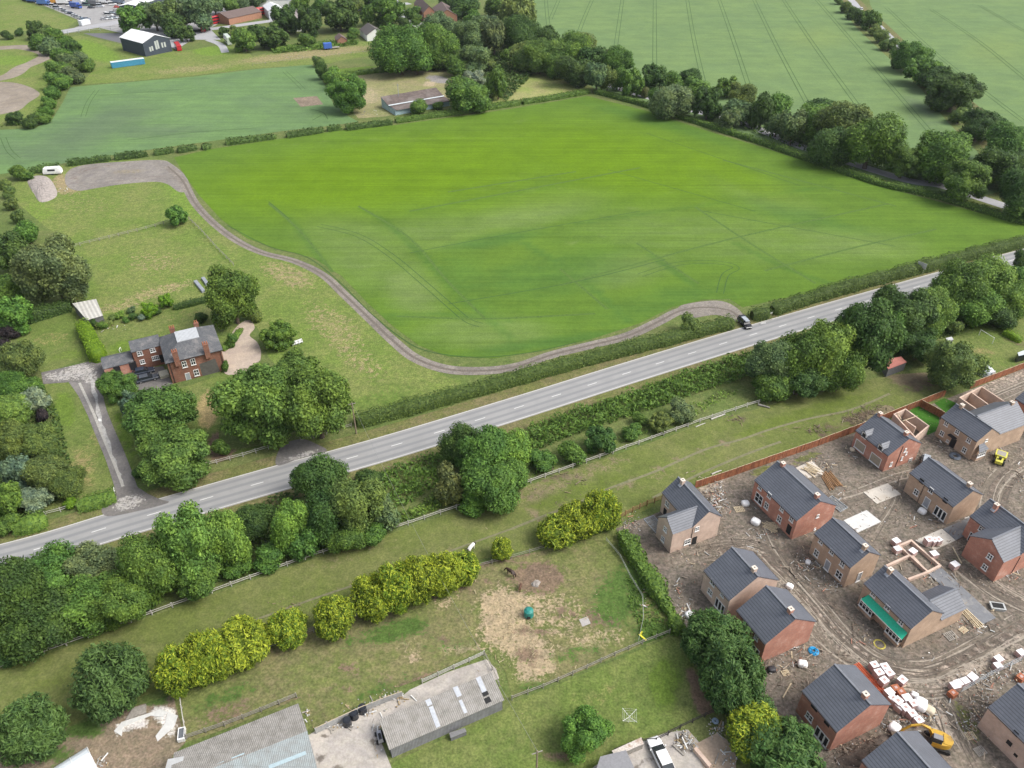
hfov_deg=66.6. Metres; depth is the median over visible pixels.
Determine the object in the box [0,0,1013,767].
ground
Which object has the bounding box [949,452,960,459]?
duct coil
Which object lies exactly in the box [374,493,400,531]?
tree
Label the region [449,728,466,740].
water trough box
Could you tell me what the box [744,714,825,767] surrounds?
tree
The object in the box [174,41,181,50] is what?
double decker bus
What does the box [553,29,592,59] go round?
tree
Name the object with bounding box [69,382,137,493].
drive
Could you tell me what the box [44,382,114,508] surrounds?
grass
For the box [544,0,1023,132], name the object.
tramlines
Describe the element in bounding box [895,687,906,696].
brick pack
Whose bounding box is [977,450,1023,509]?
tyre tracks
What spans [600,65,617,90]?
tree
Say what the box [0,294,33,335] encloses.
tree
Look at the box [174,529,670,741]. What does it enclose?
trampled paddock
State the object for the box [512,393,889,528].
worn paths
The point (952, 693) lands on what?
brick pack
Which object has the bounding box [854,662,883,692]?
drain pipes
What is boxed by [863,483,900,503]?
concrete slab
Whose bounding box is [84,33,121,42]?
hall apron
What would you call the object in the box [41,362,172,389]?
farm forecourt
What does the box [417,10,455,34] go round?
tree
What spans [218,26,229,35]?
tree
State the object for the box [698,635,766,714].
broadleaf tree
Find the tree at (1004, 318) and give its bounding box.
[987,306,1018,330]
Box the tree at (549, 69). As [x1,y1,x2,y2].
[540,48,572,78]
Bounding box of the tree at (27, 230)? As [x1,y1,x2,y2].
[11,219,39,244]
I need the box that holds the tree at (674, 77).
[665,70,682,86]
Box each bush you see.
[0,30,13,39]
[0,178,11,189]
[1,185,15,198]
[2,197,18,209]
[4,111,23,124]
[7,165,28,179]
[9,209,24,222]
[14,27,23,35]
[20,113,38,128]
[24,172,33,179]
[25,20,42,37]
[27,33,44,50]
[35,112,52,123]
[36,35,60,55]
[37,24,50,35]
[39,106,54,114]
[41,95,56,108]
[42,71,72,88]
[42,85,61,99]
[43,60,72,73]
[44,27,63,41]
[49,48,72,60]
[55,52,80,68]
[57,35,69,43]
[58,65,84,83]
[61,38,81,53]
[73,51,87,65]
[79,57,95,71]
[527,448,557,472]
[556,439,586,464]
[584,425,616,454]
[621,422,641,441]
[632,412,647,424]
[647,410,673,432]
[669,396,696,424]
[680,311,700,332]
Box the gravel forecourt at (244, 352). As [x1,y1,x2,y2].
[222,320,260,374]
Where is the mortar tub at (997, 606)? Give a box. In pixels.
[989,601,1006,611]
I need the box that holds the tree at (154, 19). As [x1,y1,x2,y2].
[136,1,161,30]
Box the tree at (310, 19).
[294,4,322,36]
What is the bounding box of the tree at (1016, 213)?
[1002,204,1023,219]
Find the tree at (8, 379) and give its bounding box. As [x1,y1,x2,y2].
[0,370,25,396]
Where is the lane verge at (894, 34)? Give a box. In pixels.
[843,0,987,150]
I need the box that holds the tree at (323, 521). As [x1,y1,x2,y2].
[305,486,344,549]
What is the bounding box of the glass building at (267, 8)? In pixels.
[263,2,280,19]
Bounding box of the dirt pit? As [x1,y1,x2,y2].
[294,96,322,106]
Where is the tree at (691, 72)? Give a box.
[679,68,702,83]
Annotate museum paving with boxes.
[145,29,220,49]
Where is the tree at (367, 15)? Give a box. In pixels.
[359,4,375,23]
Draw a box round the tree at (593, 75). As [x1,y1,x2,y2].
[583,61,607,88]
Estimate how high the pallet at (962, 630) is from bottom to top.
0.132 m
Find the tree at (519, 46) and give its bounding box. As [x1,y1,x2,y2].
[508,41,527,61]
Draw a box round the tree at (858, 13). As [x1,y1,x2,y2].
[853,9,864,23]
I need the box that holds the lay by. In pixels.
[275,439,326,465]
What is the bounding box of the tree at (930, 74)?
[918,65,954,87]
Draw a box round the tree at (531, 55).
[510,37,565,73]
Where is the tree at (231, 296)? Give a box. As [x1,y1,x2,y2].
[203,264,260,329]
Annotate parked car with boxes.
[132,366,154,375]
[136,373,158,383]
[647,736,674,767]
[737,314,751,328]
[919,454,931,464]
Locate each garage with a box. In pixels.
[72,299,103,326]
[891,408,928,440]
[957,386,1004,410]
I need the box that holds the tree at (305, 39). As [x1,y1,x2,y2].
[297,33,316,45]
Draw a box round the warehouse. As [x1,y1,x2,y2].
[119,0,163,8]
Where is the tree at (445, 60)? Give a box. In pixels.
[433,51,457,69]
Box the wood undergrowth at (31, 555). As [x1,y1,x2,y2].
[2,550,39,563]
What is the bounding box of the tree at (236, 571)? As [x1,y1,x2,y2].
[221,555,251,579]
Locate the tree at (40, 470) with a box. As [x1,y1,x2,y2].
[19,453,69,491]
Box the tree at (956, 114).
[947,107,967,122]
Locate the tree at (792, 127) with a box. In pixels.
[779,108,808,145]
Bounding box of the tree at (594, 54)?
[575,45,607,64]
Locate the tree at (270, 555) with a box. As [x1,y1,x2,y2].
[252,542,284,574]
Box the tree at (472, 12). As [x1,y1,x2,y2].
[463,8,480,21]
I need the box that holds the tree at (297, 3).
[289,0,309,8]
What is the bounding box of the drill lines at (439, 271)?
[268,160,936,319]
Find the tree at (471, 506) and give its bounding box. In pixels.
[457,490,486,517]
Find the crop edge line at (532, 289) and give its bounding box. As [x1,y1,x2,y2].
[227,133,895,356]
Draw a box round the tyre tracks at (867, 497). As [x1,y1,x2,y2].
[825,469,912,505]
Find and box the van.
[104,12,113,15]
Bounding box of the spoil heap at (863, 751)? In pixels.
[834,734,890,766]
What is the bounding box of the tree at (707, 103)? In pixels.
[691,85,723,119]
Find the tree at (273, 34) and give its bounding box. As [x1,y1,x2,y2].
[255,21,289,47]
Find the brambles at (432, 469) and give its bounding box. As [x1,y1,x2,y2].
[379,451,443,506]
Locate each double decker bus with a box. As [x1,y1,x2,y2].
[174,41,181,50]
[211,15,219,24]
[223,33,231,44]
[256,7,264,14]
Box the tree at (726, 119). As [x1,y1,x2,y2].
[718,109,740,128]
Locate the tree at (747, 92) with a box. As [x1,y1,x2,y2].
[727,81,757,102]
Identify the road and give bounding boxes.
[0,249,1023,562]
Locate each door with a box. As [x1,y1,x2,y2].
[113,365,120,372]
[128,361,136,369]
[185,372,190,379]
[823,558,830,572]
[855,572,862,582]
[921,496,930,509]
[932,505,946,522]
[949,439,956,448]
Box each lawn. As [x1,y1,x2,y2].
[16,310,89,371]
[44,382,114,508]
[72,35,375,83]
[93,303,237,355]
[103,374,284,480]
[391,635,713,767]
[910,406,938,434]
[935,398,955,411]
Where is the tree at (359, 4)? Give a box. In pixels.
[352,0,364,12]
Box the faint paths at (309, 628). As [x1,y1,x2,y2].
[256,528,511,643]
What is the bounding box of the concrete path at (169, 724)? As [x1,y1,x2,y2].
[156,712,177,740]
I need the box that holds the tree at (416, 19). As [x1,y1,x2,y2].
[410,13,422,24]
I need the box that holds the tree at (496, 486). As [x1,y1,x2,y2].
[458,461,525,514]
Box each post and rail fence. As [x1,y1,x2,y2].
[1,390,793,666]
[43,506,75,514]
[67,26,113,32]
[76,220,166,244]
[179,697,186,735]
[184,692,296,739]
[188,217,233,265]
[206,445,268,463]
[268,525,617,646]
[421,650,484,683]
[484,651,499,685]
[512,629,670,697]
[614,709,717,749]
[621,494,662,516]
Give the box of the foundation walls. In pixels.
[886,539,941,581]
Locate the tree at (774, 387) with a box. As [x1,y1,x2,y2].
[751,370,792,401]
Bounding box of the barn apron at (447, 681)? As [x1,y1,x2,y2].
[383,659,498,716]
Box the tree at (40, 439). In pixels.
[19,421,59,456]
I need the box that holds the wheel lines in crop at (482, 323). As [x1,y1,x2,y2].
[317,224,739,326]
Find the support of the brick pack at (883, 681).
on the site mud
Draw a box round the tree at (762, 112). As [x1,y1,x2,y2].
[746,91,776,127]
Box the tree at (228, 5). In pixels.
[222,0,239,10]
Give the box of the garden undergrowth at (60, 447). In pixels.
[0,375,71,517]
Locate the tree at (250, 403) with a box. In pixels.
[205,360,294,450]
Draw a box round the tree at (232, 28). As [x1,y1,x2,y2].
[229,25,238,33]
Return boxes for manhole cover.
[579,616,590,626]
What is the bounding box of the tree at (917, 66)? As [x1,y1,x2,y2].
[902,54,943,85]
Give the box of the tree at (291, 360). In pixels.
[272,347,319,375]
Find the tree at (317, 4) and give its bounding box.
[311,0,325,9]
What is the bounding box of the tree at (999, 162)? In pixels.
[972,146,1023,187]
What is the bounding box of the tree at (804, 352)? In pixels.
[778,326,826,377]
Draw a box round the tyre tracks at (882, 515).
[864,473,907,541]
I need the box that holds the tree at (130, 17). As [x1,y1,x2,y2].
[115,5,152,32]
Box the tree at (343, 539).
[325,521,366,552]
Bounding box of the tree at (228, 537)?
[198,508,252,565]
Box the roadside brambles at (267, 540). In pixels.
[165,491,299,592]
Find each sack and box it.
[684,610,692,617]
[741,500,749,506]
[750,517,760,525]
[767,665,775,672]
[785,582,793,589]
[797,659,807,668]
[887,721,901,731]
[910,691,918,698]
[915,695,927,712]
[917,507,926,514]
[925,704,935,716]
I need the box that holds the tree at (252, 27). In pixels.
[247,24,257,32]
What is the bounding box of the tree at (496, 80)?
[485,64,506,99]
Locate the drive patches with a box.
[89,373,122,480]
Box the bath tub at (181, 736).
[177,726,185,742]
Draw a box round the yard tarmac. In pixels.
[42,0,225,32]
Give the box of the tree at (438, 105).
[432,101,443,109]
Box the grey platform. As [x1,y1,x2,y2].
[126,704,145,719]
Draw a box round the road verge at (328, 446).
[0,248,1023,547]
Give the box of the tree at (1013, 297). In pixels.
[996,279,1023,320]
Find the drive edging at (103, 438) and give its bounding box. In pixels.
[78,382,123,486]
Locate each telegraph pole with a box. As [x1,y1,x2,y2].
[348,402,356,433]
[532,750,542,767]
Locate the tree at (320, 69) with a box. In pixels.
[315,62,327,79]
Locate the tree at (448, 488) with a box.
[433,460,463,505]
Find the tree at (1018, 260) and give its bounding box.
[1012,248,1023,266]
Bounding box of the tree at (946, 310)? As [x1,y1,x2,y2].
[921,284,959,338]
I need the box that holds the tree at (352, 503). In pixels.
[328,475,386,532]
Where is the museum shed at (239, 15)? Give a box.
[213,6,261,24]
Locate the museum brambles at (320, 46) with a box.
[270,38,358,52]
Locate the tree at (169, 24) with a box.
[159,12,185,38]
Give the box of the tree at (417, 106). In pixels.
[409,98,427,114]
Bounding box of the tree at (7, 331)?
[0,325,20,338]
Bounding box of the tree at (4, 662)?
[0,646,18,668]
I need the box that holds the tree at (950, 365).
[923,339,992,390]
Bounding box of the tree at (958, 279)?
[927,257,991,314]
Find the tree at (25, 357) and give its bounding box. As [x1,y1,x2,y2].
[0,339,46,375]
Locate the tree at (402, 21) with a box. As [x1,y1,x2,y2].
[397,17,409,26]
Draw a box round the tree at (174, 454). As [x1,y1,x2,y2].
[135,422,211,492]
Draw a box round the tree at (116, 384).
[95,369,138,403]
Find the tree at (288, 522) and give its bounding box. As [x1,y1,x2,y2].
[269,497,309,556]
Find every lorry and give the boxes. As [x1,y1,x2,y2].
[36,0,50,5]
[55,0,70,4]
[69,1,81,8]
[72,0,85,3]
[88,0,100,5]
[111,0,124,3]
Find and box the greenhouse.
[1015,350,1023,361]
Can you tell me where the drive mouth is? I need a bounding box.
[102,486,168,515]
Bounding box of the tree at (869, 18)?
[860,9,882,29]
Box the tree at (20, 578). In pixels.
[0,555,50,627]
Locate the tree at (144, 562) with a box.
[114,531,178,608]
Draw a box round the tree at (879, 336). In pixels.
[833,297,907,372]
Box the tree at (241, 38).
[228,27,257,52]
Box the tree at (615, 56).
[600,44,634,70]
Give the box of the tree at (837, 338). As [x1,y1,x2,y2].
[810,317,856,381]
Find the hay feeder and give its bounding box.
[524,607,533,618]
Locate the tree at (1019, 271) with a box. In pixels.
[1011,265,1023,284]
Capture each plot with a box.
[0,38,51,125]
[339,66,460,117]
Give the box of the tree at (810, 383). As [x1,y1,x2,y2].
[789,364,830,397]
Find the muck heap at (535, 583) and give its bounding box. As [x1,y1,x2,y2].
[531,580,540,586]
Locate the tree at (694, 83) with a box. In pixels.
[681,76,710,101]
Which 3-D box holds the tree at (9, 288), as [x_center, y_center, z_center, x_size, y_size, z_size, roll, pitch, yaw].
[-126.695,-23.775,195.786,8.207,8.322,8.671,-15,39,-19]
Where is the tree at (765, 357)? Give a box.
[744,339,793,377]
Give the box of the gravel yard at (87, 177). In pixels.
[65,160,187,191]
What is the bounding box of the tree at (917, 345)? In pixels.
[898,327,938,363]
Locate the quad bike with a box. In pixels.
[374,730,384,744]
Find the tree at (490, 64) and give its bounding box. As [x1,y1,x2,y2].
[483,57,495,71]
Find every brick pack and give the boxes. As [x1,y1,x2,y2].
[867,660,879,672]
[872,668,884,680]
[877,675,889,687]
[879,662,889,670]
[882,687,895,698]
[884,668,894,679]
[887,693,895,705]
[890,537,901,545]
[890,684,899,691]
[891,545,902,554]
[892,695,903,706]
[893,703,903,713]
[895,675,907,687]
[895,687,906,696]
[900,693,912,702]
[900,702,911,715]
[905,709,917,720]
[907,699,918,709]
[908,547,917,555]
[911,715,924,727]
[922,536,934,546]
[928,550,939,558]
[931,537,938,546]
[936,536,942,545]
[946,688,958,699]
[947,681,961,691]
[948,560,959,570]
[953,679,963,687]
[960,676,970,686]
[966,672,978,684]
[991,654,1004,663]
[991,662,1003,671]
[1014,648,1023,658]
[1014,672,1023,682]
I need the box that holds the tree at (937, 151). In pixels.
[914,129,972,185]
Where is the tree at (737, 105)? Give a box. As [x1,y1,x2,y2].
[723,98,751,121]
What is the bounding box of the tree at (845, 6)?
[840,1,853,12]
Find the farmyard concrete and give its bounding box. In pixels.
[309,695,407,767]
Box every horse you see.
[467,542,475,550]
[504,567,515,578]
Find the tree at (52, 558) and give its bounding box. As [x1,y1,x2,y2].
[24,539,76,589]
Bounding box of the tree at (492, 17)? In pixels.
[470,14,499,21]
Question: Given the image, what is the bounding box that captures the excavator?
[891,723,953,755]
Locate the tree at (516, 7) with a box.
[498,0,537,22]
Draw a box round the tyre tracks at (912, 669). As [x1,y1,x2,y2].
[750,541,1023,699]
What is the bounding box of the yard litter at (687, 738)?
[61,54,737,767]
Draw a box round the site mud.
[616,369,1023,767]
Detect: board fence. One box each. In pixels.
[695,389,946,487]
[919,400,945,416]
[970,363,1023,388]
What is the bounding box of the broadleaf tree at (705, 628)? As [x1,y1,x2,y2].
[680,606,753,669]
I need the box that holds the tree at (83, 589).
[58,569,124,642]
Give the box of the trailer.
[323,42,338,49]
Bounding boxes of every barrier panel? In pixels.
[644,515,657,532]
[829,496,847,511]
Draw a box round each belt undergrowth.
[2,36,83,125]
[892,319,986,352]
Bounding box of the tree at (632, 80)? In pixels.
[619,67,644,95]
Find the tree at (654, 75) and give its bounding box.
[642,63,667,89]
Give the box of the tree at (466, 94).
[444,75,491,112]
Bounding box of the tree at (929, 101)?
[924,95,955,111]
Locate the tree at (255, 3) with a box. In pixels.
[249,0,266,6]
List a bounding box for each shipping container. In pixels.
[78,19,90,25]
[110,57,144,67]
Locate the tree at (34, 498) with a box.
[20,487,54,513]
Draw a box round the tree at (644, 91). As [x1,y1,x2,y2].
[640,87,648,97]
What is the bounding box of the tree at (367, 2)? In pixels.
[364,0,373,5]
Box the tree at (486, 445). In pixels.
[454,424,513,473]
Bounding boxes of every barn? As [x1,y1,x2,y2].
[166,704,316,767]
[379,672,503,757]
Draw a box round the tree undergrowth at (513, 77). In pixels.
[379,50,536,99]
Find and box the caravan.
[38,166,62,174]
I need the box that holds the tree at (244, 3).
[237,0,251,7]
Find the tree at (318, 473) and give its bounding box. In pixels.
[288,452,349,496]
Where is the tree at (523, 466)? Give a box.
[503,456,529,489]
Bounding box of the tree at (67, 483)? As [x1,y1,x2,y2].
[47,464,87,498]
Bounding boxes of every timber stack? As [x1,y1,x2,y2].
[762,521,777,532]
[801,462,819,477]
[822,475,833,490]
[823,471,842,486]
[963,609,984,628]
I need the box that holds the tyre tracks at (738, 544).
[684,538,791,582]
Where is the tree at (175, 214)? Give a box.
[164,204,188,225]
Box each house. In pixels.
[414,0,434,20]
[432,1,456,21]
[656,476,722,552]
[701,546,778,616]
[736,585,816,660]
[751,460,837,539]
[796,663,891,751]
[809,517,880,586]
[851,411,922,471]
[857,565,966,647]
[859,730,951,767]
[903,456,983,524]
[934,400,1023,461]
[961,498,1023,581]
[977,682,1023,767]
[1015,392,1023,412]
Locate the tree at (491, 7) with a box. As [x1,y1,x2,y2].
[483,0,500,15]
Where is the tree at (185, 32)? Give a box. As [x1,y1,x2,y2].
[175,24,195,41]
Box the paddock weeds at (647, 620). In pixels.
[625,578,671,637]
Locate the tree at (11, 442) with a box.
[0,418,25,460]
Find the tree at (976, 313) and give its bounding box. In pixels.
[954,285,1005,326]
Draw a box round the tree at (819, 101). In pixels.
[806,98,836,106]
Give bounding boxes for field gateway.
[678,301,742,320]
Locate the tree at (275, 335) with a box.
[259,318,298,351]
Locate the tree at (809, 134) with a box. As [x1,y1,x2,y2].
[797,103,831,144]
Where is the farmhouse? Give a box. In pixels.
[101,320,223,383]
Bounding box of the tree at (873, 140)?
[842,111,908,168]
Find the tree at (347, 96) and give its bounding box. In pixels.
[324,73,366,113]
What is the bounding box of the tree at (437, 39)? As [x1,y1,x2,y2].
[418,21,460,69]
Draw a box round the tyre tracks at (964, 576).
[956,562,1023,616]
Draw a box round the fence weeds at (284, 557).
[241,497,441,576]
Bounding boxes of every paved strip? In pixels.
[928,568,995,623]
[943,517,969,540]
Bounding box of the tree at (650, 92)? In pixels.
[647,87,658,99]
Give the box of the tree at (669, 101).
[647,83,694,119]
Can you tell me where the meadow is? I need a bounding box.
[13,159,461,418]
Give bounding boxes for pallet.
[733,506,744,511]
[780,670,789,676]
[942,630,958,640]
[958,626,968,633]
[963,731,977,739]
[972,745,987,756]
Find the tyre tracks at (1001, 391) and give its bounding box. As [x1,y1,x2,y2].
[985,380,1023,399]
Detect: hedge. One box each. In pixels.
[9,509,48,538]
[26,299,72,324]
[27,162,58,173]
[65,154,111,166]
[74,317,107,363]
[75,486,116,513]
[95,318,113,329]
[113,149,147,160]
[153,146,173,155]
[172,295,207,310]
[177,143,197,153]
[201,142,211,150]
[222,327,243,350]
[225,132,275,145]
[274,40,327,50]
[284,126,323,138]
[326,124,341,131]
[341,67,390,76]
[345,119,392,130]
[354,313,737,428]
[394,99,520,122]
[520,88,590,104]
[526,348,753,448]
[593,89,1023,224]
[616,528,685,636]
[748,304,773,321]
[768,235,1023,315]
[1001,328,1023,342]
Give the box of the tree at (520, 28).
[503,13,541,49]
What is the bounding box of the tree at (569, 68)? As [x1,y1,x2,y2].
[553,55,592,87]
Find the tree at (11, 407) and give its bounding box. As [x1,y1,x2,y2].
[0,392,35,423]
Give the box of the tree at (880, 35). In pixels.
[873,29,890,41]
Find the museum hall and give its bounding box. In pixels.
[119,29,171,56]
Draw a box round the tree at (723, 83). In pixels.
[715,75,737,97]
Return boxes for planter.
[158,369,169,378]
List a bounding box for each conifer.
[0,690,70,767]
[67,640,151,726]
[149,641,199,698]
[178,627,231,688]
[217,614,270,675]
[265,606,307,651]
[311,594,355,642]
[349,569,394,623]
[371,557,417,615]
[400,555,438,605]
[425,550,466,597]
[449,549,480,586]
[490,537,513,560]
[536,513,575,549]
[555,499,598,542]
[582,488,622,533]
[724,700,784,763]
[731,693,777,713]
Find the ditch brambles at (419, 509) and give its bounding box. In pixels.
[399,491,441,521]
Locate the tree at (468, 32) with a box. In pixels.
[451,17,485,50]
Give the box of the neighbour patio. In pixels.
[693,733,735,767]
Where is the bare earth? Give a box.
[0,82,39,113]
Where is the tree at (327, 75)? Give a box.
[322,65,339,83]
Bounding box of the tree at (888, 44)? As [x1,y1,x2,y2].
[878,38,899,50]
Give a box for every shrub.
[62,496,76,509]
[90,318,97,326]
[96,321,108,328]
[108,314,115,320]
[114,310,123,319]
[122,317,129,322]
[126,306,134,313]
[128,312,138,319]
[131,467,141,478]
[137,314,145,320]
[140,302,158,319]
[157,293,173,307]
[194,312,207,323]
[211,439,230,454]
[221,359,228,371]
[225,333,237,347]
[249,308,262,321]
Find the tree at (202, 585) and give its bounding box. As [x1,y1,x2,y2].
[172,558,223,600]
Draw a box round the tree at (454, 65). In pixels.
[445,55,466,75]
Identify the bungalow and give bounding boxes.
[359,23,379,40]
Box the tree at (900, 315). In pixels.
[889,309,909,342]
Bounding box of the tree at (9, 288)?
[0,273,23,299]
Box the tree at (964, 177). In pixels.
[941,158,992,199]
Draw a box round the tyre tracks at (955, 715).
[927,697,981,767]
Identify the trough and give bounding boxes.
[194,280,204,292]
[201,277,208,285]
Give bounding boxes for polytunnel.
[54,747,97,767]
[979,366,995,377]
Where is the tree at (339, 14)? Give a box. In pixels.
[319,0,360,31]
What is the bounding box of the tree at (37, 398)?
[20,385,52,410]
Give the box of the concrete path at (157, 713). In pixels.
[114,709,166,735]
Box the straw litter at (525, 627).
[456,555,607,713]
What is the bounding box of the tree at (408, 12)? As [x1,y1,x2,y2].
[403,5,420,19]
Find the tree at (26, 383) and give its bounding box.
[13,376,44,391]
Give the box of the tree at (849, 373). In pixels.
[823,347,867,391]
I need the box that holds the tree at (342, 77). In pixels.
[330,72,346,82]
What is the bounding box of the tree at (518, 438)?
[501,427,531,464]
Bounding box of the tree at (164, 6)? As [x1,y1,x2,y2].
[148,0,187,23]
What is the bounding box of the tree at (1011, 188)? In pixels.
[997,167,1023,210]
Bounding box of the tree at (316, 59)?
[312,56,324,66]
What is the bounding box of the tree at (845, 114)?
[812,100,875,133]
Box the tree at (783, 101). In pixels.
[771,91,793,113]
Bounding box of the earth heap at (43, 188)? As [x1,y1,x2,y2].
[27,175,56,201]
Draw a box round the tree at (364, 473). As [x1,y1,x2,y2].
[354,468,384,487]
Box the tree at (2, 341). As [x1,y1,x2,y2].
[0,337,14,345]
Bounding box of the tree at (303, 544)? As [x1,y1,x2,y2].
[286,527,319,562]
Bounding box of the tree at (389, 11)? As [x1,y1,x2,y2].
[371,0,405,24]
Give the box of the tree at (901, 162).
[883,146,924,178]
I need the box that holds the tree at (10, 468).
[0,453,29,488]
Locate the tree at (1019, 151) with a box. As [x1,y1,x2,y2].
[1011,145,1023,155]
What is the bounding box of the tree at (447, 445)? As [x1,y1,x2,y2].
[436,420,479,467]
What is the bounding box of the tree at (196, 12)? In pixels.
[181,0,213,30]
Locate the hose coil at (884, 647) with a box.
[873,639,885,648]
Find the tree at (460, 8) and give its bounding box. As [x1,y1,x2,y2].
[449,0,480,18]
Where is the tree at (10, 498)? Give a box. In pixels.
[0,479,23,515]
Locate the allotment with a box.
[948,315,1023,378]
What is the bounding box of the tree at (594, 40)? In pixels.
[579,31,596,49]
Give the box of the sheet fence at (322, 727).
[314,691,402,733]
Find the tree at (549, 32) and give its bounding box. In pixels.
[537,25,560,41]
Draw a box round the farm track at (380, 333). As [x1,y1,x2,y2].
[163,166,680,374]
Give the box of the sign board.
[918,261,926,273]
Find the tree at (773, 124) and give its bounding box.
[763,113,781,136]
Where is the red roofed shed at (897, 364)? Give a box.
[882,357,906,376]
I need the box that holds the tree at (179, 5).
[175,0,190,24]
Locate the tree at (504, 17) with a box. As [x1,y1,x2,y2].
[501,15,511,25]
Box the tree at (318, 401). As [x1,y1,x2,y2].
[280,366,354,438]
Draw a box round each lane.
[61,20,118,32]
[193,2,410,31]
[609,85,1003,208]
[848,0,972,108]
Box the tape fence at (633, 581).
[606,537,643,641]
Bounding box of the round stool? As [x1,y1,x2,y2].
[712,718,718,723]
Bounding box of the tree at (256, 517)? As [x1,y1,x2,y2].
[235,503,275,541]
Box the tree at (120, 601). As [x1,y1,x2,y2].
[85,572,152,631]
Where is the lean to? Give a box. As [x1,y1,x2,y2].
[597,750,633,767]
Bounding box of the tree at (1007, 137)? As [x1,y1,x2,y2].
[985,120,1023,153]
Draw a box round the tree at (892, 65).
[890,59,898,68]
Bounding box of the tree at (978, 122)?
[957,107,1000,141]
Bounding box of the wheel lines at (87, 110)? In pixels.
[0,71,304,158]
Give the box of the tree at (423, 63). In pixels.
[402,51,433,74]
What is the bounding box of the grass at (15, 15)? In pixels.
[0,0,76,32]
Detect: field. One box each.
[0,65,356,173]
[174,96,1023,357]
[493,63,586,101]
[534,0,997,199]
[869,0,1023,127]
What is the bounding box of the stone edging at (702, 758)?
[694,746,711,767]
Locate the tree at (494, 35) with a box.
[480,17,507,55]
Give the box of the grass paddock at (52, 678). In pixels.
[0,372,940,725]
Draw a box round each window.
[152,355,159,360]
[181,361,187,367]
[190,358,196,365]
[193,369,199,376]
[683,538,690,545]
[707,587,712,597]
[714,597,724,614]
[753,491,762,506]
[763,501,768,510]
[776,514,781,524]
[804,711,813,723]
[813,548,819,558]
[814,725,829,749]
[834,569,842,581]
[838,561,844,568]
[857,606,874,619]
[858,598,872,617]
[883,632,901,646]
[884,627,899,644]
[897,619,903,626]
[913,488,919,496]
[971,443,988,461]
[977,450,986,457]
[980,563,987,571]
[985,553,993,561]
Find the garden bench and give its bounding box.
[292,338,302,345]
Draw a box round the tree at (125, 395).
[117,390,136,418]
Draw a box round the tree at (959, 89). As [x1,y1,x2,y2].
[923,72,987,111]
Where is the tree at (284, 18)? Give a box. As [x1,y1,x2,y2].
[270,4,299,33]
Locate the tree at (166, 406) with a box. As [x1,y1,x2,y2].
[121,384,198,439]
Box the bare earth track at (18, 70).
[0,45,50,80]
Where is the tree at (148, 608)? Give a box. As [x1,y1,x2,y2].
[146,597,158,611]
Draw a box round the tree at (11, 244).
[0,230,30,269]
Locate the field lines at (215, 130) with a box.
[101,88,327,139]
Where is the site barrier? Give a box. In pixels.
[960,656,1023,692]
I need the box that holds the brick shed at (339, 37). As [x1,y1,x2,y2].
[334,33,346,43]
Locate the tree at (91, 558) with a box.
[61,539,119,580]
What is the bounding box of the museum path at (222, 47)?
[205,39,228,52]
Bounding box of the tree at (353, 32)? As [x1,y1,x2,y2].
[346,27,359,38]
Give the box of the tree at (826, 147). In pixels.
[806,126,851,167]
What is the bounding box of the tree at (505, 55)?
[500,46,511,60]
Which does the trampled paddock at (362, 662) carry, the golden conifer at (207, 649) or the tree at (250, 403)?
the golden conifer at (207, 649)
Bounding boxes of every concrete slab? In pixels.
[796,461,824,477]
[843,510,880,532]
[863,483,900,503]
[915,529,955,550]
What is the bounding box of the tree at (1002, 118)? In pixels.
[997,114,1011,125]
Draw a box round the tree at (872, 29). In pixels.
[867,23,881,34]
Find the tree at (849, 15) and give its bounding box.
[845,7,859,19]
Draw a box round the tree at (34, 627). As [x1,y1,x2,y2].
[0,585,79,665]
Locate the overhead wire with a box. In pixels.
[356,412,536,749]
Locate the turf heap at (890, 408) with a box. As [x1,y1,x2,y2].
[864,405,893,420]
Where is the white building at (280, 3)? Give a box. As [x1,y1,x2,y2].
[255,0,290,7]
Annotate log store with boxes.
[612,738,643,754]
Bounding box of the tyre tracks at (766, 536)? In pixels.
[756,513,830,615]
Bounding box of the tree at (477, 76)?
[462,70,486,84]
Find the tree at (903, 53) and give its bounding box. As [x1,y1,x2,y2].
[889,40,935,69]
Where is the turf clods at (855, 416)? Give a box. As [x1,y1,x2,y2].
[268,400,892,610]
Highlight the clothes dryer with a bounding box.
[623,708,636,722]
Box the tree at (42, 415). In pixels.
[35,408,48,422]
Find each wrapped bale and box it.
[342,716,351,728]
[349,709,358,720]
[358,703,366,715]
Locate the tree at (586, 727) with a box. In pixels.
[560,704,614,765]
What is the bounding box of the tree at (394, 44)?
[367,22,428,74]
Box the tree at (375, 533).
[362,521,386,545]
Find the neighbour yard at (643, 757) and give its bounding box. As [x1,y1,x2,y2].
[593,730,703,767]
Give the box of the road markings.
[0,250,1017,549]
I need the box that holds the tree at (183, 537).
[150,499,225,584]
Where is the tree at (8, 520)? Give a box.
[0,512,19,536]
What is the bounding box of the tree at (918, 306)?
[871,282,939,350]
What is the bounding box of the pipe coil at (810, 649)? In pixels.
[808,646,818,655]
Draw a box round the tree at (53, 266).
[8,231,92,303]
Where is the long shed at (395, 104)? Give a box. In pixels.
[381,88,450,115]
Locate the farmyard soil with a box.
[0,695,184,767]
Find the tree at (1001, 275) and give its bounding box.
[971,252,1017,293]
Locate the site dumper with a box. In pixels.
[992,449,1007,465]
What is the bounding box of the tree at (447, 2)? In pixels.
[438,0,452,5]
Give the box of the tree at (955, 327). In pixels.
[945,320,964,334]
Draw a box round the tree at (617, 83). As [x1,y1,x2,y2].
[611,65,625,89]
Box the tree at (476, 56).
[458,44,490,71]
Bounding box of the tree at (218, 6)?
[211,0,223,13]
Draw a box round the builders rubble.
[622,440,1023,765]

